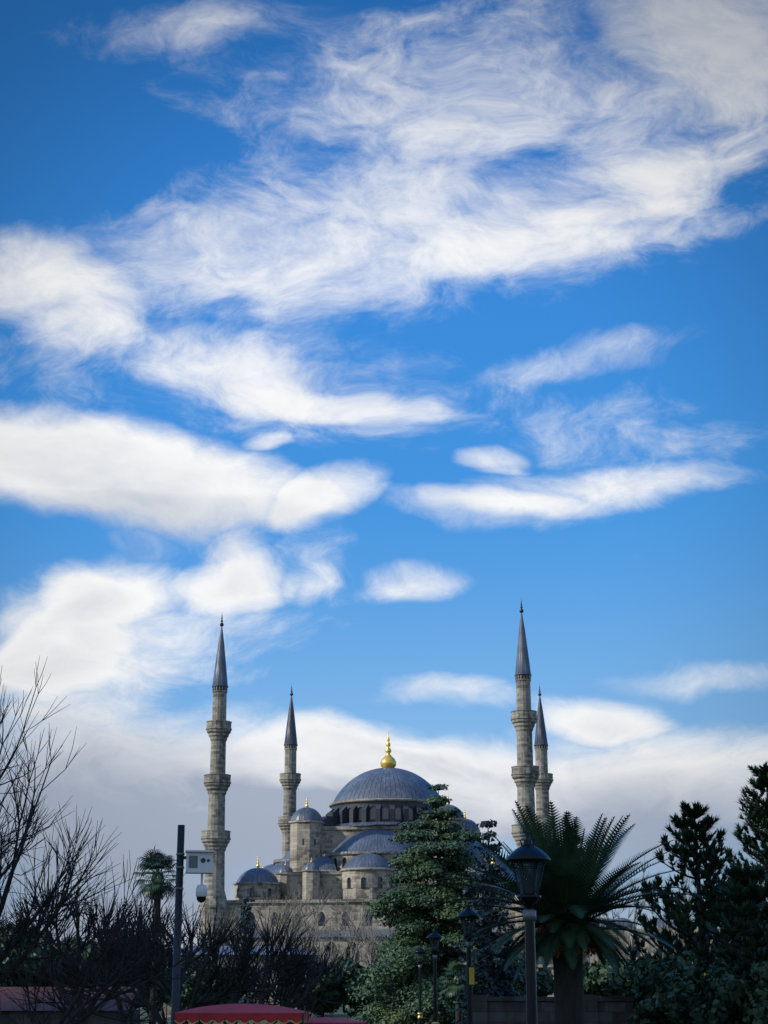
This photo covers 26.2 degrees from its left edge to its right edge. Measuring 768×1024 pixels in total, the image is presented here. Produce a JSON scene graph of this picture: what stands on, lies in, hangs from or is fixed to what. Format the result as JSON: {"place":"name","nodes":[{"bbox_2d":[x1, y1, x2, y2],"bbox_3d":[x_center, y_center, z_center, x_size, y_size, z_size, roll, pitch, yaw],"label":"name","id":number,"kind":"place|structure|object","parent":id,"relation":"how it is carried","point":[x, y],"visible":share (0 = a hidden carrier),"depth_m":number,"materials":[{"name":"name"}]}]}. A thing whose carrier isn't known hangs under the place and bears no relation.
{"place":"outdoors","nodes":[
{"label":"outdoors","id":0,"kind":"place"},
{"bbox_2d":[137,1005,374,1023],"bbox_3d":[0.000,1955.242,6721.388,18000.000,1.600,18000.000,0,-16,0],"label":"ground","id":1,"kind":"structure","parent":0,"point":[339,1013],"depth_m":162.23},
{"bbox_2d":[0,760,47,991],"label":"bare tree","id":2,"kind":"object","parent":1,"relation":"on","point":[13,831],"visible":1,"depth_m":30.98,"materials":[{"name":"brown plant"}]},
{"bbox_2d":[0,922,70,986],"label":"evergreen","id":3,"kind":"object","parent":1,"relation":"on","point":[8,982],"visible":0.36,"depth_m":90.13,"materials":[{"name":"green plant"}]},
{"bbox_2d":[0,987,139,1023],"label":"roof","id":4,"kind":"structure","parent":1,"relation":"on","point":[6,1007],"depth_m":81.37,"materials":[{"name":"stone"}]},
{"bbox_2d":[0,874,187,1023],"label":"bare tree","id":5,"kind":"object","parent":1,"relation":"on","point":[87,929],"visible":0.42,"depth_m":59.09,"materials":[{"name":"brown plant"}]},
{"bbox_2d":[48,937,142,986],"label":"evergreen","id":6,"kind":"object","parent":1,"relation":"on","point":[88,949],"visible":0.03,"depth_m":95.23,"materials":[{"name":"green plant"}]},
{"bbox_2d":[0,656,210,1023],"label":"bare tree","id":7,"kind":"object","parent":1,"relation":"on","point":[24,926],"visible":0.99,"depth_m":32.80,"materials":[{"name":"brown plant"}]},
{"bbox_2d":[92,925,184,1023],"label":"bare tree","id":8,"kind":"object","parent":1,"relation":"on","point":[120,1008],"visible":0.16,"depth_m":76.11,"materials":[{"name":"brown plant"}]},
{"bbox_2d":[117,943,183,1014],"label":"evergreen","id":9,"kind":"object","parent":1,"relation":"on","point":[166,997],"visible":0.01,"depth_m":100.04,"materials":[{"name":"green plant"}]},
{"bbox_2d":[132,847,175,1023],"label":"fan palm","id":10,"kind":"object","parent":1,"relation":"on","point":[157,875],"visible":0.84,"depth_m":87.76,"materials":[{"name":"green plant"}]},
{"bbox_2d":[44,884,290,1023],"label":"bare tree","id":11,"kind":"object","parent":1,"relation":"on","point":[165,985],"visible":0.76,"depth_m":47.70,"materials":[{"name":"brown plant"}]},
{"bbox_2d":[152,825,214,1023],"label":"cctv pole","id":12,"kind":"object","parent":1,"relation":"on","point":[199,862],"visible":0.99,"depth_m":43.85,"materials":[{"name":"black metal"}]},
{"bbox_2d":[167,954,248,1010],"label":"evergreen","id":13,"kind":"object","parent":1,"relation":"on","point":[189,985],"visible":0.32,"depth_m":108.83,"materials":[{"name":"green plant"}]},
{"bbox_2d":[199,617,231,945],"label":"minaret","id":14,"kind":"object","parent":1,"relation":"on","point":[215,835],"visible":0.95,"depth_m":281.84,"materials":[{"name":"stone"}]},
{"bbox_2d":[159,946,320,1017],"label":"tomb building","id":15,"kind":"structure","parent":1,"relation":"on","point":[168,1007],"depth_m":159.30,"materials":[{"name":"stone"}]},
{"bbox_2d":[172,1004,308,1023],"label":"market tent","id":16,"kind":"object","parent":1,"relation":"on","point":[244,1014],"visible":0.99,"depth_m":40.86,"materials":[{"name":"red fabric"}]},
{"bbox_2d":[219,907,263,945],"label":"pale tree","id":17,"kind":"object","parent":1,"relation":"on","point":[232,925],"visible":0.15,"depth_m":221.53,"materials":[{"name":"brown plant"}]},
{"bbox_2d":[235,897,256,1003],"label":"cypress","id":18,"kind":"object","parent":1,"relation":"on","point":[244,998],"visible":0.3,"depth_m":155.13,"materials":[{"name":"green plant"}]},
{"bbox_2d":[185,909,360,1023],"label":"bare tree","id":19,"kind":"object","parent":1,"relation":"on","point":[300,970],"visible":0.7,"depth_m":56.25,"materials":[{"name":"brown plant"}]},
{"bbox_2d":[252,882,317,946],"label":"pale tree","id":20,"kind":"object","parent":1,"relation":"on","point":[294,906],"visible":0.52,"depth_m":208.85,"materials":[{"name":"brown plant"}]},
{"bbox_2d":[263,903,314,949],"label":"pale tree","id":21,"kind":"object","parent":1,"relation":"on","point":[295,920],"visible":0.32,"depth_m":193.58,"materials":[{"name":"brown plant"}]},
{"bbox_2d":[241,942,346,1017],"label":"bare tree","id":22,"kind":"object","parent":1,"relation":"on","point":[298,997],"visible":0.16,"depth_m":71.72,"materials":[{"name":"brown plant"}]},
{"bbox_2d":[278,879,336,948],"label":"pale tree","id":23,"kind":"object","parent":1,"relation":"on","point":[321,906],"visible":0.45,"depth_m":218.79,"materials":[{"name":"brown plant"}]},
{"bbox_2d":[280,1017,367,1023],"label":"market tent","id":24,"kind":"object","parent":1,"relation":"on","point":[324,1020],"visible":0.69,"depth_m":43.18,"materials":[{"name":"red fabric"}]},
{"bbox_2d":[277,956,374,1016],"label":"evergreen","id":25,"kind":"object","parent":1,"relation":"on","point":[336,990],"visible":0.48,"depth_m":113.86,"materials":[{"name":"green plant"}]},
{"bbox_2d":[299,907,356,964],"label":"pale tree","id":26,"kind":"object","parent":1,"relation":"on","point":[331,945],"visible":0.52,"depth_m":184.03,"materials":[{"name":"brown plant"}]},
{"bbox_2d":[318,887,371,1007],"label":"pale tree","id":27,"kind":"object","parent":1,"relation":"on","point":[345,912],"visible":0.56,"depth_m":202.49,"materials":[{"name":"brown plant"}]},
{"bbox_2d":[346,920,395,1006],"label":"pale tree","id":28,"kind":"object","parent":1,"relation":"on","point":[369,949],"visible":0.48,"depth_m":179.82,"materials":[{"name":"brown plant"}]},
{"bbox_2d":[354,917,397,965],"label":"pale tree","id":29,"kind":"object","parent":1,"relation":"on","point":[370,927],"visible":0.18,"depth_m":213.99,"materials":[{"name":"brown plant"}]},
{"bbox_2d":[340,964,415,1016],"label":"evergreen","id":30,"kind":"object","parent":1,"relation":"on","point":[351,1005],"depth_m":118.39,"materials":[{"name":"green plant"}]},
{"bbox_2d":[414,944,424,1023],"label":"lamp post","id":31,"kind":"object","parent":1,"relation":"on","point":[420,1013],"visible":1,"depth_m":98.97,"materials":[{"name":"black metal"}]},
{"bbox_2d":[427,927,441,1023],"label":"lamp post","id":32,"kind":"object","parent":1,"relation":"on","point":[434,934],"visible":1,"depth_m":75.11,"materials":[{"name":"black metal"}]},
{"bbox_2d":[345,783,542,1023],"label":"cedar","id":33,"kind":"object","parent":1,"relation":"on","point":[414,919],"visible":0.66,"depth_m":105.50,"materials":[{"name":"green plant"}]},
{"bbox_2d":[457,901,479,1023],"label":"lamp post","id":34,"kind":"object","parent":1,"relation":"on","point":[468,912],"visible":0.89,"depth_m":51.19,"materials":[{"name":"black metal"}]},
{"bbox_2d":[469,968,473,983],"bbox_3d":[2.700,14.280,50.887,0.160,0.500,0.020,0,-16,0],"label":"sign","id":35,"kind":"object","parent":34,"relation":"attached to","point":[471,975],"visible":1,"depth_m":50.88,"materials":[{"name":"yellow"}]},
{"bbox_2d":[227,732,730,964],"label":"mosque","id":36,"kind":"structure","parent":1,"relation":"on","point":[345,845],"depth_m":285.14,"materials":[{"name":"stone"}]},
{"bbox_2d":[278,686,300,857],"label":"minaret","id":37,"kind":"object","parent":36,"relation":"attached to","point":[290,779],"visible":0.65,"depth_m":335.31,"materials":[{"name":"stone"}]},
{"bbox_2d":[449,819,523,1023],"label":"spruce","id":38,"kind":"object","parent":1,"relation":"on","point":[486,965],"visible":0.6,"depth_m":84.97,"materials":[{"name":"green plant"}]},
{"bbox_2d":[498,952,553,996],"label":"evergreen","id":39,"kind":"object","parent":1,"relation":"on","point":[545,978],"visible":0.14,"depth_m":111.04,"materials":[{"name":"green plant"}]},
{"bbox_2d":[511,601,543,963],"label":"minaret","id":40,"kind":"object","parent":1,"relation":"on","point":[525,774],"visible":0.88,"depth_m":276.11,"materials":[{"name":"stone"}]},
{"bbox_2d":[506,825,550,1023],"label":"lamp post","id":41,"kind":"object","parent":1,"relation":"on","point":[527,851],"visible":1,"depth_m":25.70,"materials":[{"name":"black metal"}]},
{"bbox_2d":[534,684,553,837],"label":"minaret","id":42,"kind":"object","parent":1,"relation":"on","point":[544,782],"visible":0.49,"depth_m":327.97,"materials":[{"name":"stone"}]},
{"bbox_2d":[423,800,705,1023],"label":"canary palm","id":43,"kind":"object","parent":1,"relation":"on","point":[567,925],"visible":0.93,"depth_m":47.75,"materials":[{"name":"green plant"}]},
{"bbox_2d":[553,957,634,996],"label":"evergreen","id":44,"kind":"object","parent":1,"relation":"on","point":[596,975],"visible":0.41,"depth_m":103.17,"materials":[{"name":"green plant"}]},
{"bbox_2d":[472,995,739,1023],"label":"precinct wall","id":45,"kind":"structure","parent":1,"relation":"on","point":[512,1010],"depth_m":68.91,"materials":[{"name":"stone"}]},
{"bbox_2d":[583,858,664,961],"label":"pale tree","id":46,"kind":"object","parent":1,"relation":"on","point":[635,916],"visible":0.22,"depth_m":182.89,"materials":[{"name":"green plant"}]},
{"bbox_2d":[601,950,718,1023],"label":"evergreen","id":47,"kind":"object","parent":1,"relation":"on","point":[648,974],"visible":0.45,"depth_m":68.31,"materials":[{"name":"green plant"}]},
{"bbox_2d":[643,872,711,955],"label":"pale tree","id":48,"kind":"object","parent":1,"relation":"on","point":[689,897],"visible":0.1,"depth_m":194.50,"materials":[{"name":"green plant"}]},
{"bbox_2d":[624,799,763,969],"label":"pine","id":49,"kind":"object","parent":1,"relation":"on","point":[685,851],"visible":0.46,"depth_m":72.77,"materials":[{"name":"green plant"}]},
{"bbox_2d":[648,957,767,1023],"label":"evergreen","id":50,"kind":"object","parent":1,"relation":"on","point":[723,980],"visible":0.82,"depth_m":56.12,"materials":[{"name":"green plant"}]},
{"bbox_2d":[671,860,767,1023],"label":"pine","id":51,"kind":"object","parent":1,"relation":"on","point":[744,912],"visible":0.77,"depth_m":57.73,"materials":[{"name":"green plant"}]},
{"bbox_2d":[696,760,767,963],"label":"pine","id":52,"kind":"object","parent":1,"relation":"on","point":[756,813],"visible":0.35,"depth_m":83.44,"materials":[{"name":"green plant"}]},
{"bbox_2d":[0,0,767,962],"label":"sky","id":53,"kind":"structure","parent":0,"point":[352,336],"materials":[{"name":"blue"}]},
{"bbox_2d":[440,960,475,1023],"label":"tree","id":54,"kind":"object","parent":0,"point":[457,985],"visible":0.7,"depth_m":90.99,"materials":[{"name":"green plant"}]},
{"bbox_2d":[347,964,590,996],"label":"wall","id":55,"kind":"structure","parent":0,"point":[550,966],"depth_m":247.07,"materials":[{"name":"stone"}]},
{"bbox_2d":[583,885,630,963],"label":"pale tree","id":56,"kind":"object","parent":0,"point":[602,926],"visible":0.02,"depth_m":208.64,"materials":[{"name":"green plant"}]}
]}

